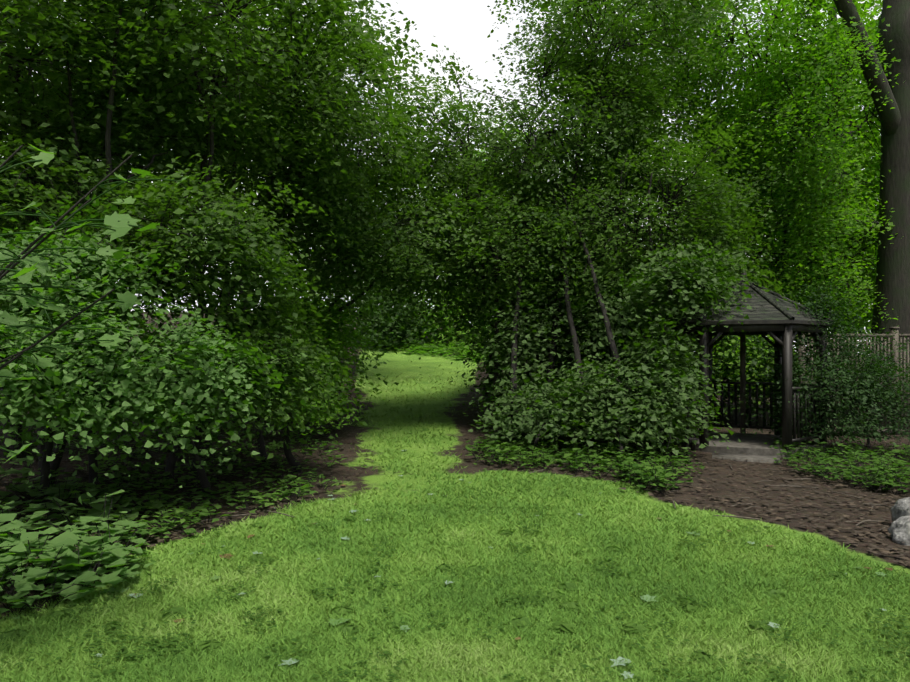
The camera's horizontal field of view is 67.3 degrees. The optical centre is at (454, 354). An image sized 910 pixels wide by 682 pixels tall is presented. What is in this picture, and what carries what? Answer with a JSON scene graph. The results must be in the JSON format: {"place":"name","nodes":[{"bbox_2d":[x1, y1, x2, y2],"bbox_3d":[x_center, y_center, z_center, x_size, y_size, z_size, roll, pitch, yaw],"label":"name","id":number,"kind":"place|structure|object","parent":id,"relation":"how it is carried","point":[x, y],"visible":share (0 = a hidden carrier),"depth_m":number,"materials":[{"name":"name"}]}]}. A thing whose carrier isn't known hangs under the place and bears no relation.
{"place":"outdoors","nodes":[
{"label":"outdoors","id":0,"kind":"place"},
{"bbox_2d":[1,0,881,354],"label":"sky","id":1,"kind":"structure","parent":0,"point":[462,26],"materials":[{"name":"white"}]},
{"bbox_2d":[0,350,909,681],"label":"lawn grass","id":2,"kind":"structure","parent":0,"point":[816,654],"depth_m":4.18,"materials":[{"name":"green plant"}]},
{"bbox_2d":[0,312,909,681],"bbox_3d":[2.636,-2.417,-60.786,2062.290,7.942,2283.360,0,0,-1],"label":"ground","id":3,"kind":"structure","parent":0,"point":[404,366],"depth_m":7.61,"materials":[{"name":"green plant"}]},
{"bbox_2d":[0,452,156,618],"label":"cover","id":4,"kind":"object","parent":3,"relation":"on","point":[62,559],"visible":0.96,"depth_m":4.60,"materials":[{"name":"green plant"}]},
{"bbox_2d":[0,143,188,462],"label":"branch","id":5,"kind":"object","parent":3,"relation":"on","point":[122,224],"visible":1,"depth_m":3.06,"materials":[{"name":"green plant"}]},
{"bbox_2d":[0,194,316,503],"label":"shrub","id":6,"kind":"object","parent":3,"relation":"on","point":[123,376],"visible":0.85,"depth_m":5.72,"materials":[{"name":"green plant"}]},
{"bbox_2d":[0,406,341,458],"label":"ground cover plants","id":7,"kind":"object","parent":3,"relation":"on","point":[67,448],"visible":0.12,"depth_m":9.95,"materials":[{"name":"green plant"}]},
{"bbox_2d":[0,126,373,476],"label":"shrub","id":8,"kind":"object","parent":3,"relation":"on","point":[251,326],"visible":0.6,"depth_m":6.97,"materials":[{"name":"green plant"}]},
{"bbox_2d":[0,0,389,460],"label":"tree","id":9,"kind":"object","parent":3,"relation":"on","point":[148,118],"visible":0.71,"depth_m":7.79,"materials":[{"name":"green plant"}]},
{"bbox_2d":[71,430,346,544],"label":"ground cover plants","id":10,"kind":"object","parent":3,"relation":"on","point":[157,501],"visible":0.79,"depth_m":7.02,"materials":[{"name":"green plant"}]},
{"bbox_2d":[0,0,468,389],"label":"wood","id":11,"kind":"object","parent":3,"relation":"on","point":[407,25],"visible":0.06,"depth_m":18.29,"materials":[{"name":"green plant"}]},
{"bbox_2d":[93,0,516,428],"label":"tree","id":12,"kind":"object","parent":3,"relation":"on","point":[352,236],"visible":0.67,"depth_m":10.31,"materials":[{"name":"green plant"}]},
{"bbox_2d":[233,280,384,434],"bbox_3d":[-2.467,0.014,12.042,2.535,2.934,5.766,0,0,-1],"label":"shrub","id":13,"kind":"object","parent":3,"relation":"on","point":[333,335],"visible":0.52,"depth_m":11.73,"materials":[{"name":"green plant"}]},
{"bbox_2d":[50,8,688,484],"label":"tree trunks","id":14,"kind":"object","parent":3,"relation":"on","point":[170,464],"visible":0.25,"depth_m":7.53,"materials":[{"name":"brown plant"}]},
{"bbox_2d":[302,156,457,347],"bbox_3d":[-3.829,-5.628,35.406,9.912,10.912,12.833,0,0,-1],"label":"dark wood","id":15,"kind":"object","parent":3,"relation":"on","point":[395,334],"visible":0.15,"depth_m":31.27,"materials":[{"name":"green plant"}]},
{"bbox_2d":[348,331,560,391],"bbox_3d":[-1.055,0.013,30.692,3.900,2.854,21.095,0,0,-35],"label":"cover","id":16,"kind":"object","parent":3,"relation":"on","point":[443,349],"visible":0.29,"depth_m":29.39,"materials":[{"name":"green plant"}]},
{"bbox_2d":[0,394,909,587],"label":"mulch bed","id":17,"kind":"object","parent":3,"relation":"on","point":[885,528],"visible":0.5,"depth_m":6.91,"materials":[{"name":"brown soil"}]},
{"bbox_2d":[96,450,892,679],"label":"fallen leaves","id":18,"kind":"object","parent":3,"relation":"on","point":[112,589],"visible":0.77,"depth_m":4.23,"materials":[{"name":"green plant"}]},
{"bbox_2d":[396,97,667,345],"bbox_3d":[3.784,-6.727,37.406,15.353,15.208,16.156,0,0,-1],"label":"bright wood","id":19,"kind":"object","parent":3,"relation":"on","point":[450,331],"visible":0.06,"depth_m":32.46,"materials":[{"name":"green plant"}]},
{"bbox_2d":[463,427,704,493],"bbox_3d":[1.553,1.294,9.264,3.464,0.441,3.700,0,0,21],"label":"cover","id":20,"kind":"object","parent":3,"relation":"on","point":[648,474],"visible":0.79,"depth_m":8.77,"materials":[{"name":"green plant"}]},
{"bbox_2d":[359,0,819,457],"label":"tree","id":21,"kind":"object","parent":3,"relation":"on","point":[604,101],"visible":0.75,"depth_m":11.69,"materials":[{"name":"green plant"}]},
{"bbox_2d":[458,236,760,460],"bbox_3d":[1.815,-0.025,10.887,3.988,3.480,5.515,0,0,-45],"label":"shrub","id":22,"kind":"object","parent":3,"relation":"on","point":[653,372],"visible":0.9,"depth_m":9.88,"materials":[{"name":"green plant"}]},
{"bbox_2d":[450,285,817,416],"bbox_3d":[3.930,-0.181,15.789,8.199,3.695,5.908,0,0,-1],"label":"shrub","id":23,"kind":"object","parent":3,"relation":"on","point":[753,349],"visible":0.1,"depth_m":14.36,"materials":[{"name":"green plant"}]},
{"bbox_2d":[454,0,816,395],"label":"tree","id":24,"kind":"object","parent":3,"relation":"on","point":[685,135],"visible":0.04,"depth_m":15.96,"materials":[{"name":"green plant"}]},
{"bbox_2d":[621,270,832,463],"bbox_3d":[4.530,0.195,11.093,3.256,3.290,2.338,0,0,-41],"label":"gazebo","id":25,"kind":"object","parent":3,"relation":"on","point":[768,313],"visible":0.38,"depth_m":10.58,"materials":[{"name":"grey wood"}]},
{"bbox_2d":[594,0,900,411],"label":"tree","id":26,"kind":"object","parent":3,"relation":"on","point":[826,262],"visible":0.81,"depth_m":14.50,"materials":[{"name":"green plant"}]},
{"bbox_2d":[693,335,814,421],"bbox_3d":[6.179,0.518,14.435,2.697,2.232,2.532,0,0,26],"label":"bright hedge","id":27,"kind":"object","parent":3,"relation":"on","point":[759,360],"visible":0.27,"depth_m":14.08,"materials":[{"name":"green plant"}]},
{"bbox_2d":[631,0,882,390],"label":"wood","id":28,"kind":"object","parent":3,"relation":"on","point":[868,5],"visible":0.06,"depth_m":22.79,"materials":[{"name":"green plant"}]},
{"bbox_2d":[713,7,880,412],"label":"trunks","id":29,"kind":"object","parent":3,"relation":"on","point":[817,184],"visible":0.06,"depth_m":16.76,"materials":[{"name":"brown plant"}]},
{"bbox_2d":[724,277,909,454],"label":"shrub","id":30,"kind":"object","parent":3,"relation":"on","point":[874,373],"visible":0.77,"depth_m":10.51,"materials":[{"name":"green plant"}]},
{"bbox_2d":[765,435,909,493],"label":"cover","id":31,"kind":"object","parent":3,"relation":"on","point":[851,474],"visible":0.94,"depth_m":8.73,"materials":[{"name":"green plant"}]},
{"bbox_2d":[798,327,909,436],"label":"trellis fence","id":32,"kind":"object","parent":3,"relation":"on","point":[897,336],"visible":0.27,"depth_m":12.86,"materials":[{"name":"brown wood"}]},
{"bbox_2d":[833,0,909,428],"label":"tree trunk","id":33,"kind":"object","parent":3,"relation":"on","point":[893,268],"visible":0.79,"depth_m":14.15,"materials":[{"name":"grey plant"}]},
{"bbox_2d":[887,497,909,545],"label":"rock","id":34,"kind":"object","parent":3,"relation":"on","point":[899,528],"visible":0.85,"depth_m":5.72,"materials":[{"name":"stone"}]}
]}

